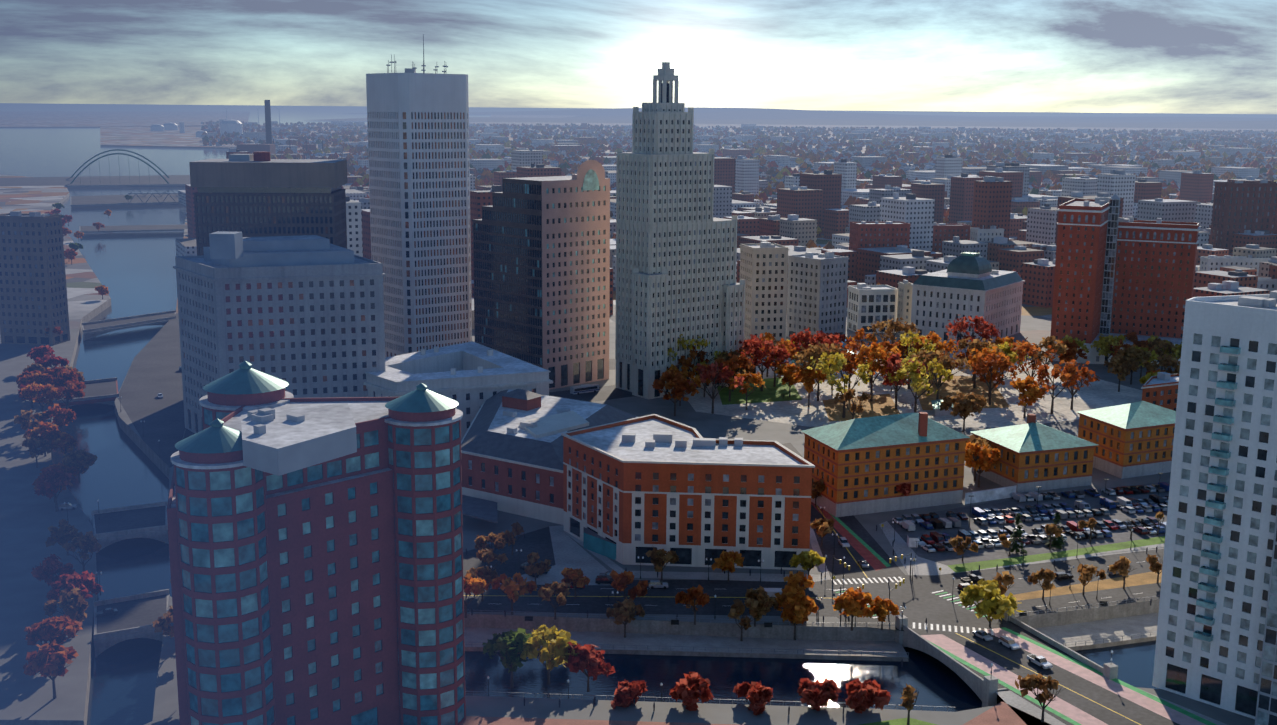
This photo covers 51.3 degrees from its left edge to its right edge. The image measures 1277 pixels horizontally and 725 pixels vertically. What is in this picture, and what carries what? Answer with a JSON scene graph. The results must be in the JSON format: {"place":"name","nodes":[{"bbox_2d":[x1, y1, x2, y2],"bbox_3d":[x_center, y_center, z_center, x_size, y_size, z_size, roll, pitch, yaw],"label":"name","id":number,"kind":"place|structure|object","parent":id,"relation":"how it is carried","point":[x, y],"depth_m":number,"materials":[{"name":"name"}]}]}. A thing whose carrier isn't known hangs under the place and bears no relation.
{"place":"outdoors","nodes":[
{"label":"outdoors","id":0,"kind":"place"},
{"bbox_2d":[366,35,471,357],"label":"white tower","id":1,"kind":"structure","parent":0,"point":[418,156],"depth_m":559.24,"materials":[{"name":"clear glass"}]},
{"bbox_2d":[0,149,1156,711],"bbox_3d":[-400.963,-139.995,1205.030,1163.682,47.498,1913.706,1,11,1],"label":"bridges","id":2,"kind":"structure","parent":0,"point":[136,615],"depth_m":357.13,"materials":[{"name":"concrete"}]},
{"bbox_2d":[0,111,1276,724],"bbox_3d":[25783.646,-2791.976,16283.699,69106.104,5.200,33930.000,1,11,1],"label":"ground","id":3,"kind":"structure","parent":0,"point":[28,517],"depth_m":349.82,"materials":[{"name":"grey concrete"}]},
{"bbox_2d":[0,211,69,344],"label":"building","id":4,"kind":"structure","parent":3,"relation":"on","point":[33,298],"depth_m":624.45,"materials":[{"name":"grey concrete"}]},
{"bbox_2d":[189,152,346,255],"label":"brown tower","id":5,"kind":"structure","parent":3,"relation":"on","point":[258,194],"depth_m":506.96,"materials":[{"name":"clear glass"}]},
{"bbox_2d":[173,231,385,433],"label":"grey office block","id":6,"kind":"structure","parent":3,"relation":"on","point":[303,316],"depth_m":441.77,"materials":[{"name":"concrete"}]},
{"bbox_2d":[167,361,465,724],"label":"building","id":7,"kind":"structure","parent":3,"relation":"on","point":[316,555],"depth_m":228.63,"materials":[{"name":"brick"}]},
{"bbox_2d":[364,341,552,439],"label":"federal building","id":8,"kind":"structure","parent":3,"relation":"on","point":[470,377],"depth_m":450.40,"materials":[{"name":"stone"}]},
{"bbox_2d":[473,160,609,389],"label":"office tower","id":9,"kind":"structure","parent":3,"relation":"on","point":[541,255],"depth_m":540.92,"materials":[{"name":"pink stone"}]},
{"bbox_2d":[461,389,637,524],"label":"building","id":10,"kind":"structure","parent":3,"relation":"on","point":[512,451],"depth_m":379.47,"materials":[{"name":"brick"}]},
{"bbox_2d":[14,195,1181,724],"bbox_3d":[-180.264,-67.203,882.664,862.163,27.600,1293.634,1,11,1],"label":"trees","id":11,"kind":"object","parent":3,"relation":"on","point":[914,359],"depth_m":370.88,"materials":[{"name":"orange plant"}]},
{"bbox_2d":[42,373,1162,714],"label":"street lamps","id":12,"kind":"object","parent":3,"relation":"on","point":[1104,603],"depth_m":318.99,"materials":[{"name":"grey metal"}]},
{"bbox_2d":[59,366,1169,668],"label":"cars","id":13,"kind":"object","parent":3,"relation":"on","point":[987,516],"depth_m":367.44,"materials":[{"name":"paint"}]},
{"bbox_2d":[117,313,1226,724],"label":"roads","id":14,"kind":"structure","parent":3,"relation":"on","point":[927,591],"depth_m":334.37,"materials":[{"name":"grey asphalt"}]},
{"bbox_2d":[615,62,744,398],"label":"deco tower","id":15,"kind":"structure","parent":3,"relation":"on","point":[676,249],"depth_m":524.54,"materials":[{"name":"stone"}]},
{"bbox_2d":[561,414,814,569],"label":"building","id":16,"kind":"structure","parent":3,"relation":"on","point":[634,489],"depth_m":331.52,"materials":[{"name":"brick"}]},
{"bbox_2d":[175,119,1276,328],"bbox_3d":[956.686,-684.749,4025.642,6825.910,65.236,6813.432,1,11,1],"label":"distant city","id":17,"kind":"object","parent":3,"relation":"on","point":[771,197],"depth_m":1514.70,"materials":[{"name":"brown brick"}]},
{"bbox_2d":[1026,244,1056,249],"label":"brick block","id":18,"kind":"object","parent":17,"relation":"on","point":[1033,246],"depth_m":895.09,"materials":[{"name":"brown brick"}]},
{"bbox_2d":[739,240,788,343],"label":"beige block","id":19,"kind":"object","parent":3,"relation":"on","point":[764,269],"depth_m":631.10,"materials":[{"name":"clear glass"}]},
{"bbox_2d":[583,325,1015,559],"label":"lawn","id":20,"kind":"structure","parent":3,"relation":"on","point":[595,542],"depth_m":387.79,"materials":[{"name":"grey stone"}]},
{"bbox_2d":[786,251,848,338],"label":"grey block","id":21,"kind":"structure","parent":3,"relation":"on","point":[817,292],"depth_m":653.93,"materials":[{"name":"concrete"}]},
{"bbox_2d":[849,221,910,250],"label":"brick block","id":22,"kind":"object","parent":3,"relation":"on","point":[865,234],"depth_m":889.11,"materials":[{"name":"red brick"}]},
{"bbox_2d":[802,412,969,516],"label":"building","id":23,"kind":"structure","parent":3,"relation":"on","point":[866,465],"depth_m":380.14,"materials":[{"name":"orange brick"}]},
{"bbox_2d":[897,280,912,335],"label":"yellow block","id":24,"kind":"structure","parent":3,"relation":"on","point":[904,306],"depth_m":673.17,"materials":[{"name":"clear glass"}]},
{"bbox_2d":[932,222,970,252],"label":"brick block","id":25,"kind":"object","parent":3,"relation":"on","point":[944,232],"depth_m":967.87,"materials":[{"name":"red brick"}]},
{"bbox_2d":[911,247,1024,345],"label":"city hall","id":26,"kind":"structure","parent":3,"relation":"on","point":[970,284],"depth_m":658.61,"materials":[{"name":"stone"}]},
{"bbox_2d":[970,225,1003,241],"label":"building","id":27,"kind":"structure","parent":3,"relation":"on","point":[981,235],"depth_m":960.73,"materials":[{"name":"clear glass"}]},
{"bbox_2d":[971,414,1097,492],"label":"building","id":28,"kind":"structure","parent":3,"relation":"on","point":[1034,454],"depth_m":404.25,"materials":[{"name":"orange brick"}]},
{"bbox_2d":[1050,194,1200,363],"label":"brick building","id":29,"kind":"structure","parent":3,"relation":"on","point":[1115,275],"depth_m":614.58,"materials":[{"name":"brick"}]},
{"bbox_2d":[1078,401,1175,478],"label":"building","id":30,"kind":"structure","parent":3,"relation":"on","point":[1134,439],"depth_m":420.29,"materials":[{"name":"orange brick"}]},
{"bbox_2d":[1141,372,1178,410],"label":"brick building","id":31,"kind":"structure","parent":3,"relation":"on","point":[1160,389],"depth_m":500.26,"materials":[{"name":"brick"}]},
{"bbox_2d":[1199,255,1273,275],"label":"block","id":32,"kind":"object","parent":3,"relation":"on","point":[1211,263],"depth_m":861.95,"materials":[{"name":"white concrete"}]},
{"bbox_2d":[1210,180,1276,253],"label":"red block","id":33,"kind":"structure","parent":3,"relation":"on","point":[1240,206],"depth_m":977.06,"materials":[{"name":"brick"}]},
{"bbox_2d":[1257,277,1276,290],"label":"block","id":34,"kind":"object","parent":3,"relation":"on","point":[1267,283],"depth_m":765.18,"materials":[{"name":"grey concrete"}]},
{"bbox_2d":[0,103,1276,724],"bbox_3d":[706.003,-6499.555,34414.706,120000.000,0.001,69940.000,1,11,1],"label":"water","id":35,"kind":"structure","parent":0,"point":[134,273],"depth_m":417.19,"materials":[{"name":"blue liquid"}]},
{"bbox_2d":[150,100,344,154],"bbox_3d":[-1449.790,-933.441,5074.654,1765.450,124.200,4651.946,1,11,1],"label":"harbour","id":36,"kind":"object","parent":35,"relation":"on","point":[230,125],"depth_m":2839.72,"materials":[{"name":"concrete"}]},
{"bbox_2d":[0,0,1276,113],"label":"sky","id":37,"kind":"structure","parent":0,"point":[1070,56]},
{"bbox_2d":[321,107,1276,128],"bbox_3d":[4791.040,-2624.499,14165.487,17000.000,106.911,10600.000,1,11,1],"label":"horizon hills","id":38,"kind":"structure","parent":0,"point":[704,115],"depth_m":12789.38,"materials":[{"name":"tree foliage"},{"name":"earth"}]},
{"bbox_2d":[464,612,1158,661],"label":"river terrace","id":39,"kind":"structure","parent":0,"point":[1101,630],"depth_m":294.41,"materials":[{"name":"concrete"}]},
{"bbox_2d":[847,283,897,332],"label":"building","id":40,"kind":"structure","parent":0,"point":[868,305],"depth_m":680.40,"materials":[{"name":"beige concrete"}]},
{"bbox_2d":[1152,290,1276,724],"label":"apartment tower","id":41,"kind":"structure","parent":0,"point":[1216,641],"depth_m":251.20,"materials":[{"name":"white concrete"}]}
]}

